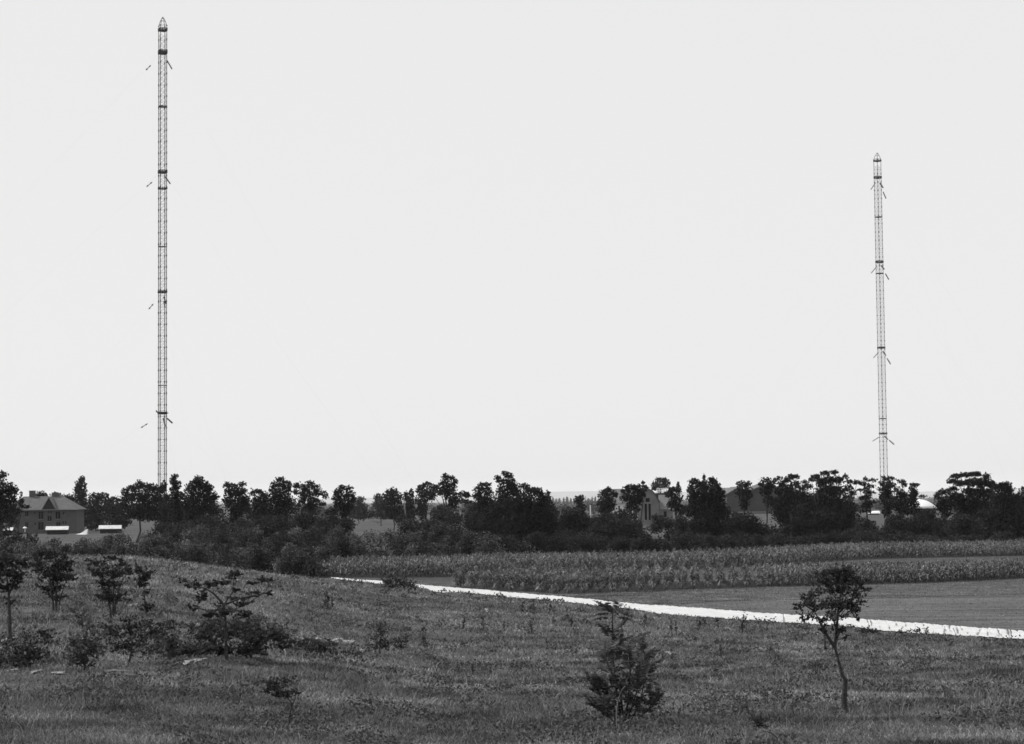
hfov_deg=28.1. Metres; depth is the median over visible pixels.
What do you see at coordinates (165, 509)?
leafy tree
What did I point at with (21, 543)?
shrub
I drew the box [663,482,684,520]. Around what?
tree
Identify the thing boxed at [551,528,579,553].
shrub
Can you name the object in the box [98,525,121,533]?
shed
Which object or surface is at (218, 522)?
bush
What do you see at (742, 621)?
weed stalk
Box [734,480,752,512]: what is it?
leafy tree
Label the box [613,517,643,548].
bush
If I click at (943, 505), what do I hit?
leafy tree
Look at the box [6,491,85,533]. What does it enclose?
brick house
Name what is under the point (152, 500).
leafy tree
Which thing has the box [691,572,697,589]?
maize plant
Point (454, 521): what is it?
bush
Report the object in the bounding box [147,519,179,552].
bush
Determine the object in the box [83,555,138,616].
sapling
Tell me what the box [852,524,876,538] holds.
bush
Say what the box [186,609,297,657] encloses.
thicket bush
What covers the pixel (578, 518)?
bush
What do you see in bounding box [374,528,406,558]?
shrub
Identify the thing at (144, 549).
shrub
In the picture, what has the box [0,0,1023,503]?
sky
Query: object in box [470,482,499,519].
leafy tree
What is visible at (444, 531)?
bush
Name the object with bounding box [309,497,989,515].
distant scrub
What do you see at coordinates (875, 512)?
white hut
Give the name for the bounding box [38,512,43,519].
window
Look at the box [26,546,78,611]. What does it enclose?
sapling
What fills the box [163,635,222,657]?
thicket bush
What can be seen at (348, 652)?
thicket bush
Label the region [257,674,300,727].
sapling
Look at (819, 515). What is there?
leafy tree
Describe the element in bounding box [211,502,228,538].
leafy tree
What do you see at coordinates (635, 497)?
leafy tree
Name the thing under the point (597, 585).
maize plant
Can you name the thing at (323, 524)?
bush
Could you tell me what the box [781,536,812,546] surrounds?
shrub
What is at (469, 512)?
leafy tree
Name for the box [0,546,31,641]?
sapling
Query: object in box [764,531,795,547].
shrub
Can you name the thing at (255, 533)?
shrub
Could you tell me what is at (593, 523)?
bush
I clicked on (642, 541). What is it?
shrub
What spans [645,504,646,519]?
window
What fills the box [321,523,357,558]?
shrub
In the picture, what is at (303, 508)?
leafy tree
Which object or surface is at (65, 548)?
shrub
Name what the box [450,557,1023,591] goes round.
maize crop
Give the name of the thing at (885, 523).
bush
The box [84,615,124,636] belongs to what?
thicket bush
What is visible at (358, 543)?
shrub
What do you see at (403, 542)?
shrub
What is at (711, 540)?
shrub
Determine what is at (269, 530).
bush
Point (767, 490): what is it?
leafy tree
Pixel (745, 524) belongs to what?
bush
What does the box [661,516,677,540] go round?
bush
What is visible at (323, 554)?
shrub
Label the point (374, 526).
ground
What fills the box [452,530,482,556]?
shrub
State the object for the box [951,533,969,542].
shrub
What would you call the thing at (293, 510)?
leafy tree
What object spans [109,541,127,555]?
shrub
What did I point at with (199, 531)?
shrub
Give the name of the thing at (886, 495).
leafy tree
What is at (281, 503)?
leafy tree
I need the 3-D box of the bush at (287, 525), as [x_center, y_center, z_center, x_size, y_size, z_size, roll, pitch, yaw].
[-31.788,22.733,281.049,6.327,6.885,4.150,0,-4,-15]
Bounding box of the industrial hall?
[721,483,798,513]
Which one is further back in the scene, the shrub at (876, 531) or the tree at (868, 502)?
the tree at (868, 502)
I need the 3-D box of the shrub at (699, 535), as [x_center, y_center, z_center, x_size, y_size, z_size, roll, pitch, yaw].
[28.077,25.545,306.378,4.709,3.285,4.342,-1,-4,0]
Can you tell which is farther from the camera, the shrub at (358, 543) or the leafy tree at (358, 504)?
the leafy tree at (358, 504)
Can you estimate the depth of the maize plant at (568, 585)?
173.75 m
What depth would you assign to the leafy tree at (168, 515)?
373.53 m
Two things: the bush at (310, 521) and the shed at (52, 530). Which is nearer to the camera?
the bush at (310, 521)
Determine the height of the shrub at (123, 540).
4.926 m
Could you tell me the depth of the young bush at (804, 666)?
60.50 m
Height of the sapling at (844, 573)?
2.863 m
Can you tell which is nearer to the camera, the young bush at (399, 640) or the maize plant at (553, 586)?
the young bush at (399, 640)
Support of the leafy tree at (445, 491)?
on the ground at (374, 526)
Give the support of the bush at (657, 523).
on the ground at (374, 526)
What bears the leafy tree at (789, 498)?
on the ground at (374, 526)
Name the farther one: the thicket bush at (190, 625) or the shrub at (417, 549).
the shrub at (417, 549)
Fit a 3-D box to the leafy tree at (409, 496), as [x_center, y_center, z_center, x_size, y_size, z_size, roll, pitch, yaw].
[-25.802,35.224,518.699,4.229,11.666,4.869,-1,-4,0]
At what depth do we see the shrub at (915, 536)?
315.42 m
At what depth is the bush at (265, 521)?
292.68 m
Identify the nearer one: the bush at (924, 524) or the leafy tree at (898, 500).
the bush at (924, 524)
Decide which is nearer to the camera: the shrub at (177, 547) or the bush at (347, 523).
the shrub at (177, 547)
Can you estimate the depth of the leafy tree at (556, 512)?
344.70 m
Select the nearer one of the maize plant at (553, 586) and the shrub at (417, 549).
the maize plant at (553, 586)
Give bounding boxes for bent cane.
[616,686,624,727]
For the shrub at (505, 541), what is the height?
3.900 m
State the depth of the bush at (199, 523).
303.44 m
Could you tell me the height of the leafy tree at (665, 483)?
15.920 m
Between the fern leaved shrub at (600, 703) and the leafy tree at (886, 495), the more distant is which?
the leafy tree at (886, 495)
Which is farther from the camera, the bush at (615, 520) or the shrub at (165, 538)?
the bush at (615, 520)
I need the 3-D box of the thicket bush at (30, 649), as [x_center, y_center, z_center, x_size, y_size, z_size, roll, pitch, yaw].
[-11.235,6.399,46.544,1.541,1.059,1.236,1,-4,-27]
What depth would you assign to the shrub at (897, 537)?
310.23 m
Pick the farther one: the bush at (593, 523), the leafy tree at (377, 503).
the leafy tree at (377, 503)
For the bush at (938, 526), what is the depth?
323.53 m
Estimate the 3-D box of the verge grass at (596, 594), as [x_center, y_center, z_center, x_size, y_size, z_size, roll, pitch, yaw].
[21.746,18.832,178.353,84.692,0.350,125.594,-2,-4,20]
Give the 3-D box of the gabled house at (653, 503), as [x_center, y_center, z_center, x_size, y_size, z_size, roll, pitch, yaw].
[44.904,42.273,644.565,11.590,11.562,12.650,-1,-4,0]
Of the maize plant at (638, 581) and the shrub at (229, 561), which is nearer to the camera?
the maize plant at (638, 581)
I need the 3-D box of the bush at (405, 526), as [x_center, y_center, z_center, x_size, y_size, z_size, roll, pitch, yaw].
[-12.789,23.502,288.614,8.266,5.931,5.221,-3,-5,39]
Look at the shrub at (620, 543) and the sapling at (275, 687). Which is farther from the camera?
the shrub at (620, 543)
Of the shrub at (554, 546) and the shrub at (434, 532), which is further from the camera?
the shrub at (554, 546)
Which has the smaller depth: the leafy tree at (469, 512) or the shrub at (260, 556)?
the shrub at (260, 556)
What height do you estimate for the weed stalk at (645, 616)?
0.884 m
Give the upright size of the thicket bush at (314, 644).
0.772 m
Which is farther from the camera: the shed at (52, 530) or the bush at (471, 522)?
the shed at (52, 530)
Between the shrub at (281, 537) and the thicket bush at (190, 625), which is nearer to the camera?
the thicket bush at (190, 625)
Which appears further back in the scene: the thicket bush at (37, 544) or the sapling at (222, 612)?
the thicket bush at (37, 544)
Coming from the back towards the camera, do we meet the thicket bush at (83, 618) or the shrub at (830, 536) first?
the shrub at (830, 536)
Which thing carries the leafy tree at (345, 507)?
on the ground at (374, 526)
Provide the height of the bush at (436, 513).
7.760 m
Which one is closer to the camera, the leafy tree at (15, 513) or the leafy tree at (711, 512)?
the leafy tree at (711, 512)
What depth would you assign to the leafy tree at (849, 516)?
345.68 m
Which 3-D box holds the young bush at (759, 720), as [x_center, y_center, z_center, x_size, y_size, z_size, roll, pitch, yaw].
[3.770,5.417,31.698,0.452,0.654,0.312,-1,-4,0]
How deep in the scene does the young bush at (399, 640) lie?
77.89 m
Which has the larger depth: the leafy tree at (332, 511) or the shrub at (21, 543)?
the leafy tree at (332, 511)
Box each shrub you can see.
[0,540,15,554]
[1,530,35,553]
[8,538,41,554]
[20,532,40,553]
[36,541,52,553]
[46,538,71,552]
[54,543,73,552]
[69,537,94,549]
[70,542,97,554]
[86,533,117,554]
[90,541,115,555]
[106,531,136,554]
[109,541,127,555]
[126,538,158,557]
[136,530,169,554]
[145,531,176,555]
[151,543,174,559]
[168,540,195,561]
[172,530,202,561]
[178,523,225,559]
[180,542,220,563]
[195,543,221,561]
[196,524,240,558]
[208,542,255,568]
[215,523,250,564]
[236,542,269,571]
[241,541,281,573]
[243,525,276,563]
[267,528,300,563]
[270,542,299,574]
[284,525,312,557]
[293,524,341,559]
[293,544,323,576]
[310,546,332,575]
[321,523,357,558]
[343,531,371,555]
[355,529,392,558]
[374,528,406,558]
[385,531,414,557]
[403,528,440,556]
[417,524,449,558]
[435,526,469,556]
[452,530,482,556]
[460,531,484,552]
[472,530,505,554]
[483,531,514,553]
[502,534,534,554]
[522,531,554,553]
[542,535,568,553]
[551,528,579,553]
[560,531,601,553]
[582,599,668,721]
[591,534,610,553]
[607,535,638,552]
[628,530,653,552]
[648,535,669,551]
[659,536,684,552]
[667,528,710,553]
[690,532,705,550]
[699,531,722,552]
[717,533,740,551]
[742,533,771,548]
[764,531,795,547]
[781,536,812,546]
[794,530,830,545]
[816,529,843,544]
[832,531,858,543]
[847,529,880,543]
[870,528,887,542]
[881,532,914,543]
[902,531,933,541]
[913,533,944,543]
[938,534,952,541]
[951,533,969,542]
[960,532,988,543]
[988,532,1003,540]
[1000,531,1017,540]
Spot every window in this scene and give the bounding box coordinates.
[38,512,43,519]
[38,522,43,529]
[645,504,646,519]
[649,504,650,519]
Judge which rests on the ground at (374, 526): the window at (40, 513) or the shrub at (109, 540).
the shrub at (109, 540)
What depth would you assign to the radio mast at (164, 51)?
623.31 m
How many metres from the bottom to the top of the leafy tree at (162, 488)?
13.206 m
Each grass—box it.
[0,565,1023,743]
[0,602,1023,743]
[409,578,1023,629]
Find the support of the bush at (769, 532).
on the ground at (374, 526)
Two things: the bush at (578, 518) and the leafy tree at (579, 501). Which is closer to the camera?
the bush at (578, 518)
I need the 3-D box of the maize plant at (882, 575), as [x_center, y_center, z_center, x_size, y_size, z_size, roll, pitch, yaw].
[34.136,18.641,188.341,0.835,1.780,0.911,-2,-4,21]
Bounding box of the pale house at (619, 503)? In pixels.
[609,489,634,521]
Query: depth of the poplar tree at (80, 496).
610.07 m
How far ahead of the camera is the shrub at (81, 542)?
265.27 m
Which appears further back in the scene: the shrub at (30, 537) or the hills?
the hills
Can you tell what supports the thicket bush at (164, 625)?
on the ground at (374, 526)
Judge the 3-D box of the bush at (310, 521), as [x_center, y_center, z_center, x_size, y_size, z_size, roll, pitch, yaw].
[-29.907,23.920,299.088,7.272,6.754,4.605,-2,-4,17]
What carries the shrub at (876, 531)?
on the ground at (374, 526)
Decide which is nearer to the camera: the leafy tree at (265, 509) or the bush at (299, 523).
the bush at (299, 523)
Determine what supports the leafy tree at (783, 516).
on the ground at (374, 526)
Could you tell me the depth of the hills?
15872.15 m
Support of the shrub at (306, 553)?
on the ground at (374, 526)
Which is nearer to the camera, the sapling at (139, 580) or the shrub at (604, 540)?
the sapling at (139, 580)
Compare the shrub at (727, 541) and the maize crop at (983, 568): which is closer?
the maize crop at (983, 568)
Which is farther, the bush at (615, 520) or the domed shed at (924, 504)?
the domed shed at (924, 504)
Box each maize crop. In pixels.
[271,538,1023,577]
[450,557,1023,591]
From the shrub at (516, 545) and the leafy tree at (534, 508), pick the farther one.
the leafy tree at (534, 508)
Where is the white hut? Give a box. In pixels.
[868,511,879,514]
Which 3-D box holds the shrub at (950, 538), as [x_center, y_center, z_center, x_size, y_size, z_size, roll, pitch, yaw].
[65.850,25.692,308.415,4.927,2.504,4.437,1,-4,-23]
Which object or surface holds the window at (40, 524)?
in the brick house at (43, 512)
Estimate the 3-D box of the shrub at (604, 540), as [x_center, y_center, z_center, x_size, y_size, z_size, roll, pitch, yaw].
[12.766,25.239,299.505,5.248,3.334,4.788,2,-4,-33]
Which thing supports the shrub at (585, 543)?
on the ground at (374, 526)
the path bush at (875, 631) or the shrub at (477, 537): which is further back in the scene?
the shrub at (477, 537)
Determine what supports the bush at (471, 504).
on the ground at (374, 526)
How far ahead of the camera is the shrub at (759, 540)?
300.50 m
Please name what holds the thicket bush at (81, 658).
on the ground at (374, 526)
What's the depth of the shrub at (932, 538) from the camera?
303.17 m
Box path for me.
[331,577,1023,638]
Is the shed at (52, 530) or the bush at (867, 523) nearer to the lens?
the bush at (867, 523)
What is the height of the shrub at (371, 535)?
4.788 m
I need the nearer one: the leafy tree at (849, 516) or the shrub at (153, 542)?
the shrub at (153, 542)
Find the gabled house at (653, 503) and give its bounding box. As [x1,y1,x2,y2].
[637,488,672,524]
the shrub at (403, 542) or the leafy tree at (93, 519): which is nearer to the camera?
the shrub at (403, 542)
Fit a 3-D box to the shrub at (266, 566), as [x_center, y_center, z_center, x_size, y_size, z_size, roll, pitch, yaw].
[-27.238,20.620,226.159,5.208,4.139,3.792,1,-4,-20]
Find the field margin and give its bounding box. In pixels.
[412,578,1023,605]
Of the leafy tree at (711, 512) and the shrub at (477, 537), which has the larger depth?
the leafy tree at (711, 512)
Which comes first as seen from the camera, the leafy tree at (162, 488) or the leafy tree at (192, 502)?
the leafy tree at (192, 502)
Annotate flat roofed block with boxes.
[655,488,669,496]
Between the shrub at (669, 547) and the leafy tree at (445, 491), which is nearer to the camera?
the shrub at (669, 547)
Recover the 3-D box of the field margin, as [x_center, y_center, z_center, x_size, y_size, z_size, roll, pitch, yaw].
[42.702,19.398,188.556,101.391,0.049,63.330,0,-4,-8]
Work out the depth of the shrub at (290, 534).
253.82 m
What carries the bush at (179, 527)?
on the ground at (374, 526)
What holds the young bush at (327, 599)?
on the ground at (374, 526)
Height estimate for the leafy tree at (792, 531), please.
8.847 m
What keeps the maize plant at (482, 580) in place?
on the ground at (374, 526)
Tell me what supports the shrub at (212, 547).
on the ground at (374, 526)
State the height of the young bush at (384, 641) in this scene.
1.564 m
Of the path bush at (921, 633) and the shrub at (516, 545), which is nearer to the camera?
the path bush at (921, 633)
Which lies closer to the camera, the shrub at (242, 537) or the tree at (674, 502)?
the shrub at (242, 537)
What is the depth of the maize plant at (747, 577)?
183.03 m
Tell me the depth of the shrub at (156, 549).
214.82 m
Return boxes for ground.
[0,498,1023,743]
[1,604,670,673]
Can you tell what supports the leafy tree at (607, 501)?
on the ground at (374, 526)
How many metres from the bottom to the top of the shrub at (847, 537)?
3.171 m
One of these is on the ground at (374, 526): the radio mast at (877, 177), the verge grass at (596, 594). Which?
the radio mast at (877, 177)
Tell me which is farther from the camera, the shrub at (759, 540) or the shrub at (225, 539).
the shrub at (759, 540)
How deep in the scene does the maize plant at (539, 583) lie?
175.23 m
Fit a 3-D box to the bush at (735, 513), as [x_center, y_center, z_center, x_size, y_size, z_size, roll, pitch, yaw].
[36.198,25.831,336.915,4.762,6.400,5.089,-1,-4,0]
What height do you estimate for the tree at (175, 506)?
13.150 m
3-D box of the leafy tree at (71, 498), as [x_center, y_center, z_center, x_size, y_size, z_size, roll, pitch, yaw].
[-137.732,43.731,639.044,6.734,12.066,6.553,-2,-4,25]
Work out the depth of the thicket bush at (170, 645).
49.21 m
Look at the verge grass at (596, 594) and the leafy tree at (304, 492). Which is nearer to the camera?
the verge grass at (596, 594)
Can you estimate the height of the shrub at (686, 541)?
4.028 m
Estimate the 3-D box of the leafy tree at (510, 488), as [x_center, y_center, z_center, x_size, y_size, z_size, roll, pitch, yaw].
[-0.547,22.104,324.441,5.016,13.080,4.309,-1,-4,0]
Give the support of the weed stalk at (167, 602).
on the ground at (374, 526)
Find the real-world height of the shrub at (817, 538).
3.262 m
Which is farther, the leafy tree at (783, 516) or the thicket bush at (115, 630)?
the leafy tree at (783, 516)
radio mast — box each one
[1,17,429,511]
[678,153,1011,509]
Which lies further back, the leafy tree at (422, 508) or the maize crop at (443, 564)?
the leafy tree at (422, 508)
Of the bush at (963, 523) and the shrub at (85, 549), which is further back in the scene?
the bush at (963, 523)
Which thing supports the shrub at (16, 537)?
on the ground at (374, 526)
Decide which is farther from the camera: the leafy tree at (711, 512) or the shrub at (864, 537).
the leafy tree at (711, 512)
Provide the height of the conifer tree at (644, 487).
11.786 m
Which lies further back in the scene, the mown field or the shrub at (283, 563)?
the shrub at (283, 563)
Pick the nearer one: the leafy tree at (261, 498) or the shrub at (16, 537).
the shrub at (16, 537)
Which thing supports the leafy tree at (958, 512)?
on the ground at (374, 526)
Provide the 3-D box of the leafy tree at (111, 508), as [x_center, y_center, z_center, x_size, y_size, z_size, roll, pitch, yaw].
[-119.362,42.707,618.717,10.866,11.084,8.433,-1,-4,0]
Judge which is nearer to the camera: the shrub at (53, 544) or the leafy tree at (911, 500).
the shrub at (53, 544)
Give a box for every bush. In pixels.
[0,631,56,667]
[6,536,62,582]
[23,622,60,643]
[53,622,106,669]
[70,608,97,628]
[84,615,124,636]
[93,615,169,662]
[135,616,179,636]
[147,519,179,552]
[150,629,181,659]
[162,518,202,550]
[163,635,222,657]
[175,619,229,638]
[176,515,219,538]
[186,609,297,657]
[201,513,235,546]
[228,517,259,550]
[235,523,287,547]
[240,514,276,539]
[258,513,302,546]
[287,513,308,540]
[287,635,341,653]
[289,513,320,529]
[307,515,335,546]
[318,512,357,533]
[323,591,333,607]
[327,647,368,657]
[363,617,395,653]
[379,574,417,589]
[391,629,415,648]
[393,512,415,544]
[397,518,448,547]
[419,624,428,645]
[422,517,460,546]
[428,504,460,524]
[446,513,469,551]
[459,511,488,534]
[463,501,473,513]
[553,507,596,540]
[581,507,650,551]
[584,512,600,534]
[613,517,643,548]
[647,513,673,535]
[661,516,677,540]
[663,513,694,538]
[725,510,739,536]
[725,511,769,539]
[741,701,768,729]
[754,523,779,536]
[796,660,826,676]
[849,516,878,530]
[850,625,881,635]
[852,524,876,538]
[878,512,916,541]
[879,518,908,539]
[895,627,908,632]
[905,507,947,537]
[910,626,930,635]
[928,517,951,538]
[940,513,988,536]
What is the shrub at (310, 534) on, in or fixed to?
on the ground at (374, 526)
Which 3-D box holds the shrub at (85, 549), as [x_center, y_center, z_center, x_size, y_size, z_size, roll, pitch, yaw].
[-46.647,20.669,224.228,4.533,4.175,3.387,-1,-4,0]
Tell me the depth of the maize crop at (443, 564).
237.79 m
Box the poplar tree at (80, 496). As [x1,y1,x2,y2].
[72,475,87,528]
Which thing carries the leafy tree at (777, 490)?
on the ground at (374, 526)
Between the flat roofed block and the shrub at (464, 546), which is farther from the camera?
the flat roofed block
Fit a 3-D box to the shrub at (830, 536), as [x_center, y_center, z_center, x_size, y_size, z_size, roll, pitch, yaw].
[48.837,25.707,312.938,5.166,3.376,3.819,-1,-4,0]
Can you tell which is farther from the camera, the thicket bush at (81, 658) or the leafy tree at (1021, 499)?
the leafy tree at (1021, 499)
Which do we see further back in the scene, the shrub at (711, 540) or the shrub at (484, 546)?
the shrub at (711, 540)
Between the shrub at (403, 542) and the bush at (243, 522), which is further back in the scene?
the bush at (243, 522)
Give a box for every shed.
[45,526,68,534]
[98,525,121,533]
[909,499,935,513]
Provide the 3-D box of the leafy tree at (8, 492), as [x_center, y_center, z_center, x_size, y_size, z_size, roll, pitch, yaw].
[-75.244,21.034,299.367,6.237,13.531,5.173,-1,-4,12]
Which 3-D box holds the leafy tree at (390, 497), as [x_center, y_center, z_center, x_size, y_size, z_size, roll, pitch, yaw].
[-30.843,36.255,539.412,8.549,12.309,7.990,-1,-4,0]
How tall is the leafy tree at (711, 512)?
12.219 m
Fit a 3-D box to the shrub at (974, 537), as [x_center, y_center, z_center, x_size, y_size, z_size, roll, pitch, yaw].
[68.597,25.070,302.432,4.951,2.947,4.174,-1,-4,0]
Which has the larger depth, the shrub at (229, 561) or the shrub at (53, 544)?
the shrub at (53, 544)
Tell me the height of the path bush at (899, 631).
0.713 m
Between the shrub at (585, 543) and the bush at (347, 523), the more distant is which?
the shrub at (585, 543)
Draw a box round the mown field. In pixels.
[680,594,1023,630]
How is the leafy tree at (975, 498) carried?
on the ground at (374, 526)
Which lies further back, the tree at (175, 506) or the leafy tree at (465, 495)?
the leafy tree at (465, 495)
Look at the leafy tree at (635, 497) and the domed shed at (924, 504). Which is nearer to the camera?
the leafy tree at (635, 497)
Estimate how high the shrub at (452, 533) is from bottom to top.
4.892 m
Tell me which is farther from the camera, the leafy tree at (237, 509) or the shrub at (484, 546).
the leafy tree at (237, 509)
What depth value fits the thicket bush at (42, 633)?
52.59 m
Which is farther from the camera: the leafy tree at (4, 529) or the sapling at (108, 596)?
the leafy tree at (4, 529)
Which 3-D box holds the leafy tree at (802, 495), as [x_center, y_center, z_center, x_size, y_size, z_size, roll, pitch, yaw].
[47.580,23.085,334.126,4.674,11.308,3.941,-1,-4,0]
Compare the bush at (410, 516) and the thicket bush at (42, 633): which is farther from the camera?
the bush at (410, 516)
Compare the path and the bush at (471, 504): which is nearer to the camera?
the path
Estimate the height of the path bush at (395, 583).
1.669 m
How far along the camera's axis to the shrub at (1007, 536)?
301.78 m
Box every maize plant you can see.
[477,571,486,588]
[536,575,544,591]
[549,578,557,593]
[563,575,571,593]
[593,578,600,592]
[635,574,642,590]
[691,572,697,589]
[743,568,749,587]
[879,566,885,583]
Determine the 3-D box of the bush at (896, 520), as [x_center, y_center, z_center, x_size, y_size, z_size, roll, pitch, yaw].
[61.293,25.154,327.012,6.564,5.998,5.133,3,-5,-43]
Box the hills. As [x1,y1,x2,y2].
[91,490,1021,504]
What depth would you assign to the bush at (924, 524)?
327.60 m
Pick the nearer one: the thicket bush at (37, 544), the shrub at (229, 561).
the thicket bush at (37, 544)
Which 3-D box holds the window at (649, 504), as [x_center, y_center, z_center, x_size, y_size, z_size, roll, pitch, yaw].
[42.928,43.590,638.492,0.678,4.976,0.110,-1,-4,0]
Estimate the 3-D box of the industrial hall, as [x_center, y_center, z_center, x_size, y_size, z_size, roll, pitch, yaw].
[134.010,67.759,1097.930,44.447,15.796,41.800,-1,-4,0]
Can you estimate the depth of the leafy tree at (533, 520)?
313.35 m
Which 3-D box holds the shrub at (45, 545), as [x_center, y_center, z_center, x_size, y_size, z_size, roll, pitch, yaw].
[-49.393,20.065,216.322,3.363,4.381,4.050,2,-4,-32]
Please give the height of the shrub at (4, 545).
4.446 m
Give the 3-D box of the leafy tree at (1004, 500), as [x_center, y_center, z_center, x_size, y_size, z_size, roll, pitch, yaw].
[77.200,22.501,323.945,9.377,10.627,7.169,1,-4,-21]
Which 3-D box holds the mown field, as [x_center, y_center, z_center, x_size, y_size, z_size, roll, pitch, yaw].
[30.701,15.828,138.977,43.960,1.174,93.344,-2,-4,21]
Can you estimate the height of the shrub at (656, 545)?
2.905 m
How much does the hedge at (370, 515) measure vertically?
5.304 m
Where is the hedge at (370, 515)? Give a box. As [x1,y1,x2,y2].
[347,510,402,523]
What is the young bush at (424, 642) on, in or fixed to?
on the ground at (374, 526)
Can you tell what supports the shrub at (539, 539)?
on the ground at (374, 526)
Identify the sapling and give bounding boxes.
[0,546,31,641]
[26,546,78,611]
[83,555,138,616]
[131,562,156,615]
[178,569,273,660]
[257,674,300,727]
[792,562,873,710]
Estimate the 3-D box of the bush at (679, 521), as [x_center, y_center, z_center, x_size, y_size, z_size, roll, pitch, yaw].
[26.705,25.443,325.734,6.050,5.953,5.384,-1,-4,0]
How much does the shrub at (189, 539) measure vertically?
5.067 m
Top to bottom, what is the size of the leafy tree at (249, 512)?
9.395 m
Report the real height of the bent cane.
0.737 m
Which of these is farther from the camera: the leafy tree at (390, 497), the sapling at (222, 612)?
the leafy tree at (390, 497)
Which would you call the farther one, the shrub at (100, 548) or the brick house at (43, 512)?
the brick house at (43, 512)
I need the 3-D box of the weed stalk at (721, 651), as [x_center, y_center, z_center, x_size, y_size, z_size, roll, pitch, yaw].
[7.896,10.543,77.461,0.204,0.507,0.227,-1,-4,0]
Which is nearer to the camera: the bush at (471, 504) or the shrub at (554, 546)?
the shrub at (554, 546)
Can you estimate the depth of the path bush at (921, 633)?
114.09 m
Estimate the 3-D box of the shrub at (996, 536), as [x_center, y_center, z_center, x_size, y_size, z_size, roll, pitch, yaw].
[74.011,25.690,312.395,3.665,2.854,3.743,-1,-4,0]
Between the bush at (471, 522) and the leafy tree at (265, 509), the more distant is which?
the leafy tree at (265, 509)
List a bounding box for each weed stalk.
[165,579,167,628]
[643,613,648,627]
[718,644,722,656]
[737,612,747,632]
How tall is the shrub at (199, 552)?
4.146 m
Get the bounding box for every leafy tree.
[0,470,20,540]
[0,524,11,540]
[4,491,31,542]
[36,490,47,495]
[64,493,76,501]
[84,492,108,530]
[98,495,132,528]
[117,479,165,542]
[153,500,184,542]
[155,479,171,527]
[165,502,185,524]
[178,475,220,527]
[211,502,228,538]
[221,481,251,527]
[226,502,262,528]
[247,488,270,523]
[251,499,274,528]
[265,476,296,522]
[265,496,305,528]
[291,480,328,526]
[294,501,322,517]
[322,505,341,521]
[331,484,355,520]
[350,496,369,521]
[371,493,388,525]
[379,486,406,531]
[402,488,416,518]
[415,481,436,520]
[428,472,458,512]
[456,490,471,529]
[460,500,494,528]
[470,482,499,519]
[473,482,561,546]
[493,471,521,549]
[519,498,549,546]
[539,506,560,536]
[572,494,586,511]
[595,486,618,517]
[619,483,643,519]
[649,477,670,492]
[680,473,732,537]
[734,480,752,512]
[757,477,777,531]
[766,494,794,544]
[771,476,785,539]
[778,473,800,537]
[781,497,814,542]
[786,469,848,538]
[789,479,815,515]
[830,502,862,535]
[876,476,896,516]
[889,478,907,515]
[898,482,927,520]
[933,488,955,538]
[946,471,996,529]
[947,510,979,538]
[974,481,1023,538]
[1016,486,1023,530]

